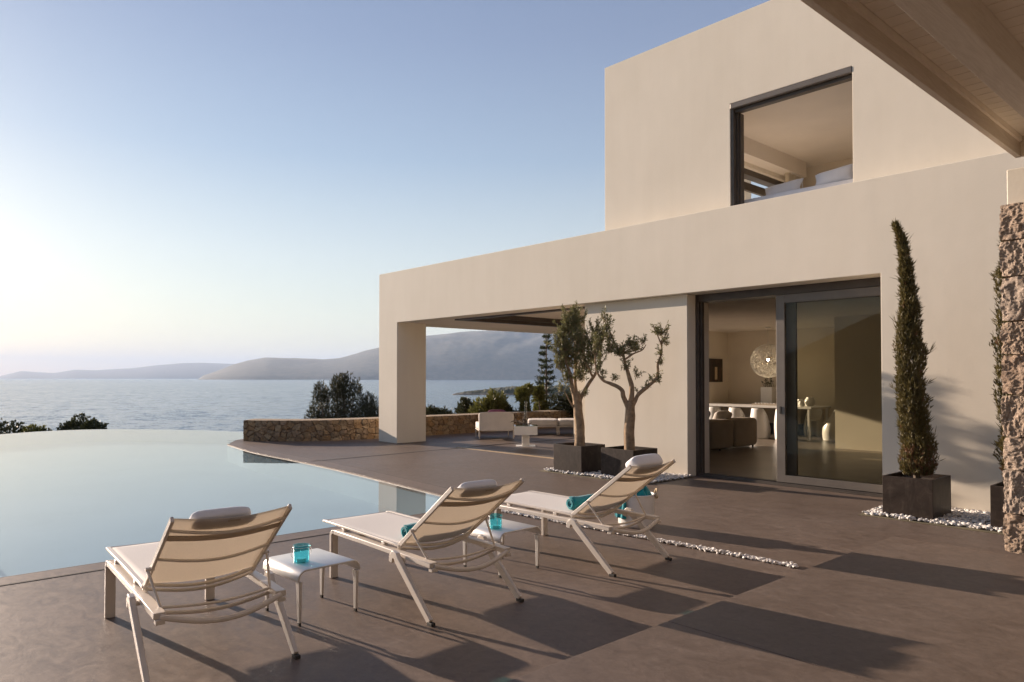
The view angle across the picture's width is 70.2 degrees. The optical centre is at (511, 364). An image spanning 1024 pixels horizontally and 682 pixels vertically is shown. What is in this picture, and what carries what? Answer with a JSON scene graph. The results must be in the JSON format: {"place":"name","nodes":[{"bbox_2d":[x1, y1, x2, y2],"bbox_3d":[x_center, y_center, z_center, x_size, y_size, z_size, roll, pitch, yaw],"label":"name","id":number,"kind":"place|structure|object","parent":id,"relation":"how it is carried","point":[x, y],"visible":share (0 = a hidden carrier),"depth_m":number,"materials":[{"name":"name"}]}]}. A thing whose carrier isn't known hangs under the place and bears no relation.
{"place":"outdoors","nodes":[
{"label":"outdoors","id":0,"kind":"place"},
{"bbox_2d":[0,363,232,378],"bbox_3d":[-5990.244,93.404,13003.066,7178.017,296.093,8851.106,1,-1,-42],"label":"headland","id":1,"kind":"structure","parent":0,"point":[184,371],"depth_m":11645.69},
{"bbox_2d":[0,429,441,529],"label":"pool water","id":2,"kind":"structure","parent":0,"point":[61,477],"depth_m":10.82,"materials":[{"name":"blue liquid"}]},
{"bbox_2d":[0,379,573,432],"bbox_3d":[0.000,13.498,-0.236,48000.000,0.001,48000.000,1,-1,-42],"label":"sea","id":3,"kind":"structure","parent":0,"point":[195,404],"depth_m":451.58,"materials":[{"name":"blue liquid"}]},
{"bbox_2d":[0,0,769,375],"label":"sky","id":4,"kind":"structure","parent":0,"point":[182,181],"materials":[{"name":"blue"}]},
{"bbox_2d":[199,330,573,379],"bbox_3d":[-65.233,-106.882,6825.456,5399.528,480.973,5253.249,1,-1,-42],"label":"headland","id":5,"kind":"structure","parent":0,"point":[487,355],"depth_m":5620.05,"materials":[{"name":"grey"}]},
{"bbox_2d":[0,427,1023,681],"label":"terrace","id":6,"kind":"structure","parent":0,"point":[576,597],"depth_m":5.11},
{"bbox_2d":[104,504,300,681],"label":"sun lounger","id":7,"kind":"object","parent":6,"relation":"on","point":[208,545],"visible":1,"depth_m":3.83,"materials":[{"name":"fabric"}]},
{"bbox_2d":[0,503,434,576],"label":"pool basin","id":8,"kind":"object","parent":6,"relation":"in","point":[25,550],"visible":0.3,"depth_m":8.74,"materials":[{"name":"liquid"}]},
{"bbox_2d":[0,443,447,584],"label":"pool coping","id":9,"kind":"object","parent":8,"relation":"on","point":[426,487],"visible":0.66,"depth_m":9.93,"materials":[{"name":"beige stone"}]},
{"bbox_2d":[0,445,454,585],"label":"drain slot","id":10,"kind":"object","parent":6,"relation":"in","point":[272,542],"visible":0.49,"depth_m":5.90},
{"bbox_2d":[263,548,359,626],"bbox_3d":[-1.292,1.414,4.691,0.456,0.337,0.440,-1,-1,45],"label":"side table","id":11,"kind":"object","parent":6,"relation":"on","point":[288,566],"visible":0.94,"depth_m":4.64,"materials":[{"name":"metal"}]},
{"bbox_2d":[291,544,311,561],"bbox_3d":[-1.331,1.195,4.604,0.128,0.120,0.128,0,-1,-3],"label":"glass lantern","id":12,"kind":"object","parent":11,"relation":"on","point":[300,559],"visible":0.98,"depth_m":4.59,"materials":[{"name":"teal glass"}]},
{"bbox_2d":[243,410,572,440],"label":"stone wall","id":13,"kind":"structure","parent":6,"relation":"on","point":[331,429],"depth_m":17.57,"materials":[{"name":"brown stone"}]},
{"bbox_2d":[322,478,524,626],"bbox_3d":[-0.692,1.163,5.196,0.754,0.855,1.692,1,-1,-41],"label":"sun lounger","id":14,"kind":"object","parent":6,"relation":"on","point":[463,511],"visible":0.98,"depth_m":4.84,"materials":[{"name":"fabric"}]},
{"bbox_2d":[401,522,417,537],"bbox_3d":[-0.565,1.136,5.077,0.442,0.106,0.104,1,-1,-40],"label":"rolled towel","id":15,"kind":"object","parent":14,"relation":"on","point":[405,528],"visible":0.07,"depth_m":4.95,"materials":[{"name":"teal fabric"}]},
{"bbox_2d":[475,412,513,438],"bbox_3d":[-0.441,1.488,18.238,0.883,0.660,0.876,0,-1,-9],"label":"armchair","id":16,"kind":"object","parent":6,"relation":"on","point":[494,421],"visible":0.98,"depth_m":17.83,"materials":[{"name":"fabric"}]},
{"bbox_2d":[488,409,505,411],"bbox_3d":[-0.388,1.296,18.689,0.480,0.310,0.140,0,-1,1],"label":"throw cushion","id":17,"kind":"object","parent":16,"relation":"on","point":[496,410],"visible":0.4,"depth_m":18.63,"materials":[{"name":"fabric"}]},
{"bbox_2d":[463,518,540,577],"bbox_3d":[-0.085,1.432,5.757,0.440,0.337,0.456,1,-1,-43],"label":"side table","id":18,"kind":"object","parent":6,"relation":"on","point":[507,526],"visible":0.69,"depth_m":5.73,"materials":[{"name":"metal"}]},
{"bbox_2d":[489,514,501,528],"bbox_3d":[-0.127,1.213,5.628,0.128,0.120,0.128,-1,-1,37],"label":"glass lantern","id":19,"kind":"object","parent":18,"relation":"on","point":[495,526],"visible":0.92,"depth_m":5.60,"materials":[{"name":"teal glass"}]},
{"bbox_2d":[514,425,536,446],"bbox_3d":[0.299,1.547,15.932,0.510,0.462,0.450,0,-1,0],"label":"coffee table","id":20,"kind":"object","parent":6,"relation":"on","point":[525,431],"visible":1,"depth_m":15.72,"materials":[{"name":"white paint"}]},
{"bbox_2d":[510,413,530,424],"bbox_3d":[0.198,1.174,15.846,0.460,0.243,0.445,0,-1,-1],"label":"driftwood sculpture","id":21,"kind":"object","parent":20,"relation":"on","point":[519,421],"visible":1,"depth_m":15.87,"materials":[{"name":"brown wood"}]},
{"bbox_2d":[528,418,557,434],"bbox_3d":[0.824,1.643,19.580,0.801,0.397,0.850,0,-1,2],"label":"daybed","id":22,"kind":"object","parent":6,"relation":"on","point":[545,422],"visible":0.79,"depth_m":19.16,"materials":[{"name":"fabric"}]},
{"bbox_2d":[558,418,573,434],"bbox_3d":[1.681,1.643,19.573,0.903,0.398,0.850,0,-1,2],"label":"daybed","id":23,"kind":"object","parent":6,"relation":"on","point":[565,422],"visible":0.41,"depth_m":19.17,"materials":[{"name":"fabric"}]},
{"bbox_2d":[495,454,675,576],"bbox_3d":[0.532,1.160,6.278,0.754,0.899,1.692,1,-1,-43],"label":"sun lounger","id":24,"kind":"object","parent":6,"relation":"on","point":[638,473],"visible":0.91,"depth_m":5.92,"materials":[{"name":"fabric"}]},
{"bbox_2d":[566,494,593,509],"bbox_3d":[0.659,1.153,6.183,0.463,0.109,0.109,1,-1,-38],"label":"rolled towel","id":25,"kind":"object","parent":24,"relation":"on","point":[575,502],"visible":0.41,"depth_m":6.05,"materials":[{"name":"teal fabric"}]},
{"bbox_2d":[618,488,657,528],"bbox_3d":[1.263,1.441,7.412,0.394,0.377,0.380,1,-1,-42],"label":"towel tub","id":26,"kind":"object","parent":6,"relation":"on","point":[647,503],"visible":0.44,"depth_m":7.25,"materials":[{"name":"white ceramic"}]},
{"bbox_2d":[615,502,625,518],"bbox_3d":[1.103,1.405,7.327,0.093,0.258,0.180,1,-1,-28],"label":"hanging towel","id":27,"kind":"object","parent":26,"relation":"hanging from","point":[623,507],"visible":0.2,"depth_m":7.26,"materials":[{"name":"teal fabric"}]},
{"bbox_2d":[634,486,654,502],"bbox_3d":[1.266,1.274,7.407,0.340,0.276,0.332,1,-1,-42],"label":"crumpled towel","id":28,"kind":"object","parent":26,"relation":"in","point":[645,491],"visible":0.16,"depth_m":7.37,"materials":[{"name":"teal fabric"}]},
{"bbox_2d":[501,509,798,567],"bbox_3d":[0.953,1.608,7.091,0.136,0.048,3.764,1,-1,-44],"label":"pebble strip","id":29,"kind":"object","parent":6,"relation":"on","point":[792,564],"visible":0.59,"depth_m":6.37,"materials":[{"name":"white gravel"}]},
{"bbox_2d":[379,0,1023,511],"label":"villa","id":30,"kind":"object","parent":6,"relation":"on","point":[705,126],"visible":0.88,"depth_m":11.10,"materials":[{"name":"paint"}]},
{"bbox_2d":[709,407,720,418],"bbox_3d":[5.272,1.451,18.878,0.436,0.749,0.496,1,-1,-42],"label":"tub chair","id":31,"kind":"object","parent":30,"relation":"on","point":[713,410],"visible":0.11,"depth_m":18.71,"materials":[{"name":"white paint"}]},
{"bbox_2d":[709,359,722,381],"bbox_3d":[5.685,0.151,20.379,0.700,0.650,0.045,1,-1,-42],"label":"picture","id":32,"kind":"object","parent":30,"relation":"attached to","point":[715,370],"depth_m":20.37,"materials":[{"name":"paper"}]},
{"bbox_2d":[709,417,756,450],"bbox_3d":[3.946,1.444,15.292,2.822,0.635,1.093,1,-1,-42],"label":"sofa","id":33,"kind":"object","parent":30,"relation":"on","point":[733,432],"visible":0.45,"depth_m":15.15,"materials":[{"name":"beige fabric"}]},
{"bbox_2d":[713,410,732,418],"bbox_3d":[4.470,1.131,15.510,0.611,0.334,0.238,1,-1,-42],"label":"sofa cushion","id":34,"kind":"object","parent":33,"relation":"on","point":[723,414],"visible":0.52,"depth_m":15.37,"materials":[{"name":"fabric"}]},
{"bbox_2d":[729,407,744,417],"bbox_3d":[5.689,1.443,18.419,0.436,0.749,0.496,1,-1,-42],"label":"tub chair","id":35,"kind":"object","parent":30,"relation":"on","point":[737,412],"visible":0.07,"depth_m":18.24,"materials":[{"name":"white paint"}]},
{"bbox_2d":[750,408,770,438],"bbox_3d":[6.105,1.435,17.960,0.436,0.749,0.496,1,-1,-42],"label":"tub chair","id":36,"kind":"object","parent":30,"relation":"on","point":[759,415],"visible":0.64,"depth_m":17.76,"materials":[{"name":"white paint"}]},
{"bbox_2d":[750,327,775,377],"bbox_3d":[6.505,-0.319,18.515,0.865,1.286,0.865,1,-1,-42],"label":"pendant lamp","id":37,"kind":"object","parent":30,"relation":"hanging from","point":[758,367],"visible":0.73,"depth_m":18.37,"materials":[{"name":"white paint"}]},
{"bbox_2d":[721,403,806,435],"bbox_3d":[6.817,1.446,19.725,0.470,0.784,2.300,1,-1,-42],"label":"sideboard","id":38,"kind":"object","parent":30,"relation":"on","point":[770,412],"visible":0.23,"depth_m":19.31,"materials":[{"name":"wood"}]},
{"bbox_2d":[744,168,783,196],"bbox_3d":[4.093,-2.474,12.949,3.000,2.000,0.180,1,-1,-42],"label":"side window frame","id":39,"kind":"structure","parent":30,"relation":"in","point":[749,175],"depth_m":13.27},
{"bbox_2d":[709,403,830,440],"bbox_3d":[6.436,1.425,18.806,1.070,0.794,3.150,1,-1,-42],"label":"dining table","id":40,"kind":"object","parent":30,"relation":"on","point":[719,405],"visible":0.62,"depth_m":17.99,"materials":[{"name":"white paint"}]},
{"bbox_2d":[752,402,776,405],"bbox_3d":[6.554,0.994,18.550,0.350,0.060,0.800,1,-1,-42],"label":"serving tray","id":41,"kind":"object","parent":40,"relation":"on","point":[771,404],"visible":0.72,"depth_m":18.51,"materials":[{"name":"beige wood"}]},
{"bbox_2d":[761,378,776,403],"bbox_3d":[6.909,0.682,19.618,0.315,0.721,0.358,1,-1,-42],"label":"flower pot","id":42,"kind":"object","parent":40,"relation":"on","point":[768,394],"visible":0.93,"depth_m":19.50,"materials":[{"name":"white ceramic"}]},
{"bbox_2d":[798,401,804,406],"bbox_3d":[7.049,0.945,17.744,0.143,0.130,0.142,1,-1,-42],"label":"vase","id":43,"kind":"object","parent":40,"relation":"on","point":[801,404],"visible":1,"depth_m":17.69,"materials":[{"name":"white ceramic"}]},
{"bbox_2d":[805,397,814,405],"bbox_3d":[7.359,0.904,17.998,0.247,0.220,0.247,1,-1,-42],"label":"vase","id":44,"kind":"object","parent":40,"relation":"on","point":[809,401],"visible":0.88,"depth_m":17.91,"materials":[{"name":"white ceramic"}]},
{"bbox_2d":[774,409,776,439],"bbox_3d":[6.535,1.427,17.486,0.436,0.749,0.496,1,-1,-42],"label":"tub chair","id":45,"kind":"object","parent":30,"relation":"on","point":[775,426],"visible":0.16,"depth_m":17.46,"materials":[{"name":"white paint"}]},
{"bbox_2d":[731,74,851,205],"bbox_3d":[3.923,-3.037,10.213,0.220,1.570,1.780,1,-1,-42],"label":"upper window frame","id":46,"kind":"structure","parent":30,"relation":"in","point":[737,119],"depth_m":10.78,"materials":[{"name":"black metal"}]},
{"bbox_2d":[744,179,852,202],"bbox_3d":[4.839,-2.010,11.039,2.051,1.005,2.600,1,-1,-42],"label":"bed","id":47,"kind":"object","parent":30,"relation":"on","point":[801,190],"visible":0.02,"depth_m":10.34,"materials":[{"name":"white fabric"}]},
{"bbox_2d":[765,178,803,195],"bbox_3d":[4.074,-2.619,10.963,0.602,0.308,0.185,-1,-1,41],"label":"bed pillow","id":48,"kind":"object","parent":47,"relation":"on","point":[786,186],"visible":0.56,"depth_m":10.87,"materials":[{"name":"white fabric"}]},
{"bbox_2d":[815,164,852,185],"bbox_3d":[4.557,-2.641,10.281,0.599,0.340,0.207,-1,-1,42],"label":"bed pillow","id":49,"kind":"object","parent":47,"relation":"on","point":[845,172],"visible":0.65,"depth_m":10.19,"materials":[{"name":"white fabric"}]},
{"bbox_2d":[804,409,823,436],"bbox_3d":[7.721,1.447,18.614,0.436,0.749,0.496,1,-1,-42],"label":"tub chair","id":50,"kind":"object","parent":30,"relation":"on","point":[817,417],"visible":0.77,"depth_m":18.64,"materials":[{"name":"white paint"}]},
{"bbox_2d":[822,410,834,440],"bbox_3d":[7.659,1.425,17.360,0.496,0.749,0.436,1,-1,-42],"label":"tub chair","id":51,"kind":"object","parent":30,"relation":"on","point":[828,431],"visible":0.51,"depth_m":17.19,"materials":[{"name":"white paint"}]},
{"bbox_2d":[776,286,882,492],"bbox_3d":[4.220,0.316,9.647,0.062,2.605,1.510,1,-1,-42],"label":"sliding door","id":52,"kind":"structure","parent":30,"relation":"in","point":[781,300],"depth_m":10.10,"materials":[{"name":"grey metal"}]},
{"bbox_2d":[786,296,881,484],"bbox_3d":[4.329,0.317,9.699,0.050,2.605,1.440,1,-1,-42],"label":"door frame","id":53,"kind":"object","parent":30,"relation":"in","point":[791,308],"depth_m":10.13,"materials":[{"name":"grey metal"}]},
{"bbox_2d":[507,537,1023,681],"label":"raised platform","id":54,"kind":"structure","parent":6,"relation":"on","point":[894,609],"depth_m":3.52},
{"bbox_2d":[671,622,869,681],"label":"platform joint","id":55,"kind":"object","parent":54,"relation":"on","point":[774,653],"visible":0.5,"depth_m":3.23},
{"bbox_2d":[800,0,1023,553],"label":"pergola","id":56,"kind":"object","parent":54,"relation":"on","point":[963,60],"visible":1,"depth_m":4.36,"materials":[{"name":"paint"}]},
{"bbox_2d":[540,470,1003,534],"bbox_3d":[3.501,1.658,9.167,1.200,0.004,7.920,1,-1,-42],"label":"gravel bed","id":57,"kind":"object","parent":6,"relation":"on","point":[949,525],"visible":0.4,"depth_m":7.63,"materials":[{"name":"white gravel"}]},
{"bbox_2d":[544,467,691,483],"bbox_3d":[1.585,1.675,11.342,1.142,0.074,2.123,1,-1,-42],"label":"pebble bed","id":58,"kind":"object","parent":57,"relation":"on","point":[663,476],"visible":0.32,"depth_m":10.94,"materials":[{"name":"white gravel"}]},
{"bbox_2d":[554,442,604,473],"bbox_3d":[1.071,1.479,11.598,0.560,0.440,0.600,1,-1,-42],"label":"planter","id":59,"kind":"object","parent":58,"relation":"on","point":[571,457],"visible":0.78,"depth_m":11.38,"materials":[{"name":"concrete"}]},
{"bbox_2d":[543,300,605,445],"bbox_3d":[1.037,0.151,11.626,0.763,2.424,0.848,1,-1,-42],"label":"olive tree","id":60,"kind":"object","parent":59,"relation":"in","point":[563,341],"visible":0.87,"depth_m":11.58,"materials":[{"name":"green plant"}]},
{"bbox_2d":[601,446,656,475],"bbox_3d":[1.772,1.471,11.018,0.580,0.435,0.620,1,-1,-42],"label":"planter","id":61,"kind":"object","parent":58,"relation":"on","point":[615,460],"visible":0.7,"depth_m":10.87,"materials":[{"name":"concrete"}]},
{"bbox_2d":[587,305,670,449],"bbox_3d":[1.776,0.214,11.028,1.278,2.276,0.459,0,-1,9],"label":"olive tree","id":62,"kind":"object","parent":61,"relation":"on","point":[629,405],"visible":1,"depth_m":11.02,"materials":[{"name":"green plant"}]},
{"bbox_2d":[862,505,1002,531],"bbox_3d":[5.143,1.604,7.308,1.060,0.075,2.800,1,-1,-42],"label":"pebble bed","id":63,"kind":"object","parent":6,"relation":"on","point":[974,518],"visible":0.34,"depth_m":7.62,"materials":[{"name":"white gravel"}]},
{"bbox_2d":[882,471,950,519],"bbox_3d":[4.403,1.417,7.924,0.560,0.435,0.500,1,-1,-42],"label":"planter","id":64,"kind":"object","parent":63,"relation":"on","point":[928,497],"visible":0.88,"depth_m":7.74,"materials":[{"name":"concrete"}]},
{"bbox_2d":[889,218,945,478],"bbox_3d":[4.402,-0.194,7.935,0.516,2.886,0.509,1,-1,-42],"label":"cypress","id":65,"kind":"object","parent":64,"relation":"in","point":[918,450],"visible":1,"depth_m":7.88,"materials":[{"name":"green plant"}]},
{"bbox_2d":[990,481,1006,529],"bbox_3d":[5.116,1.404,7.167,0.580,0.435,0.560,1,-1,-42],"label":"planter","id":66,"kind":"object","parent":63,"relation":"on","point":[997,498],"visible":0.28,"depth_m":7.14,"materials":[{"name":"concrete"}]},
{"bbox_2d":[989,236,1023,480],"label":"cypress","id":67,"kind":"object","parent":66,"relation":"in","point":[997,367],"visible":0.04,"depth_m":7.31,"materials":[{"name":"green plant"}]},
{"bbox_2d":[452,384,571,394],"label":"peninsula","id":68,"kind":"object","parent":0,"point":[508,390],"visible":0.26,"depth_m":579.32},
{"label":"hillside","id":69,"kind":"structure","parent":0,"visible":0},
{"bbox_2d":[0,418,26,433],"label":"shrub","id":70,"kind":"object","parent":69,"relation":"on","point":[12,428],"visible":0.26,"depth_m":27.02,"materials":[{"name":"green plant"}]},
{"bbox_2d":[21,424,46,432],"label":"shrub","id":71,"kind":"object","parent":69,"relation":"on","point":[29,428],"visible":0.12,"depth_m":27.63,"materials":[{"name":"green plant"}]},
{"bbox_2d":[56,422,77,430],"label":"shrub","id":72,"kind":"object","parent":69,"relation":"on","point":[63,427],"visible":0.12,"depth_m":27.52,"materials":[{"name":"green plant"}]},
{"bbox_2d":[64,413,91,429],"bbox_3d":[-16.384,3.572,27.404,1.347,3.542,1.942,0,-1,-1],"label":"shrub","id":73,"kind":"object","parent":69,"relation":"on","point":[74,421],"visible":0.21,"depth_m":27.61,"materials":[{"name":"green plant"}]},
{"bbox_2d":[80,417,109,429],"bbox_3d":[-15.593,3.608,27.124,1.510,3.410,1.030,0,-1,1],"label":"shrub","id":74,"kind":"object","parent":69,"relation":"on","point":[93,423],"visible":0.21,"depth_m":26.88,"materials":[{"name":"green plant"}]},
{"bbox_2d":[304,371,378,418],"bbox_3d":[-6.732,2.979,29.864,4.283,5.579,2.753,0,-1,-8],"label":"tamarisk bush","id":75,"kind":"object","parent":69,"relation":"on","point":[339,391],"visible":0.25,"depth_m":29.95,"materials":[{"name":"green plant"}]},
{"bbox_2d":[426,404,454,414],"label":"garden shrub","id":76,"kind":"object","parent":69,"relation":"on","point":[432,410],"visible":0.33,"depth_m":24.14,"materials":[{"name":"green plant"}]},
{"bbox_2d":[454,397,474,413],"bbox_3d":[-1.287,2.840,22.898,1.051,3.756,1.231,0,-1,-22],"label":"garden shrub","id":77,"kind":"object","parent":69,"relation":"on","point":[463,406],"visible":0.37,"depth_m":22.70,"materials":[{"name":"green plant"}]},
{"bbox_2d":[467,388,509,412],"bbox_3d":[-0.611,2.662,22.447,1.724,4.008,1.374,1,-1,-42],"label":"garden shrub","id":78,"kind":"object","parent":69,"relation":"on","point":[494,400],"visible":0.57,"depth_m":22.10,"materials":[{"name":"green plant"}]},
{"bbox_2d":[501,404,518,411],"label":"garden shrub","id":79,"kind":"object","parent":69,"relation":"on","point":[508,408],"visible":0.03,"depth_m":22.10,"materials":[{"name":"green plant"}]},
{"bbox_2d":[513,382,535,411],"bbox_3d":[0.403,2.551,21.983,0.727,4.106,0.943,0,-1,-7],"label":"garden shrub","id":80,"kind":"object","parent":69,"relation":"on","point":[522,394],"visible":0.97,"depth_m":21.81,"materials":[{"name":"green plant"}]},
{"bbox_2d":[531,384,549,410],"bbox_3d":[0.875,2.670,22.984,0.817,4.212,1.402,0,-1,-13],"label":"garden shrub","id":81,"kind":"object","parent":69,"relation":"on","point":[539,395],"visible":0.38,"depth_m":22.54,"materials":[{"name":"green plant"}]},
{"bbox_2d":[530,334,556,409],"bbox_3d":[1.100,1.872,23.985,1.095,5.910,1.105,0,-1,-9],"label":"conifer","id":82,"kind":"object","parent":69,"relation":"on","point":[545,372],"visible":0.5,"depth_m":23.96,"materials":[{"name":"green plant"}]},
{"bbox_2d":[546,389,573,417],"bbox_3d":[1.988,2.719,22.724,1.674,4.228,1.741,1,-1,-42],"label":"garden shrub","id":83,"kind":"object","parent":69,"relation":"on","point":[564,404],"visible":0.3,"depth_m":22.43,"materials":[{"name":"green plant"}]}
]}

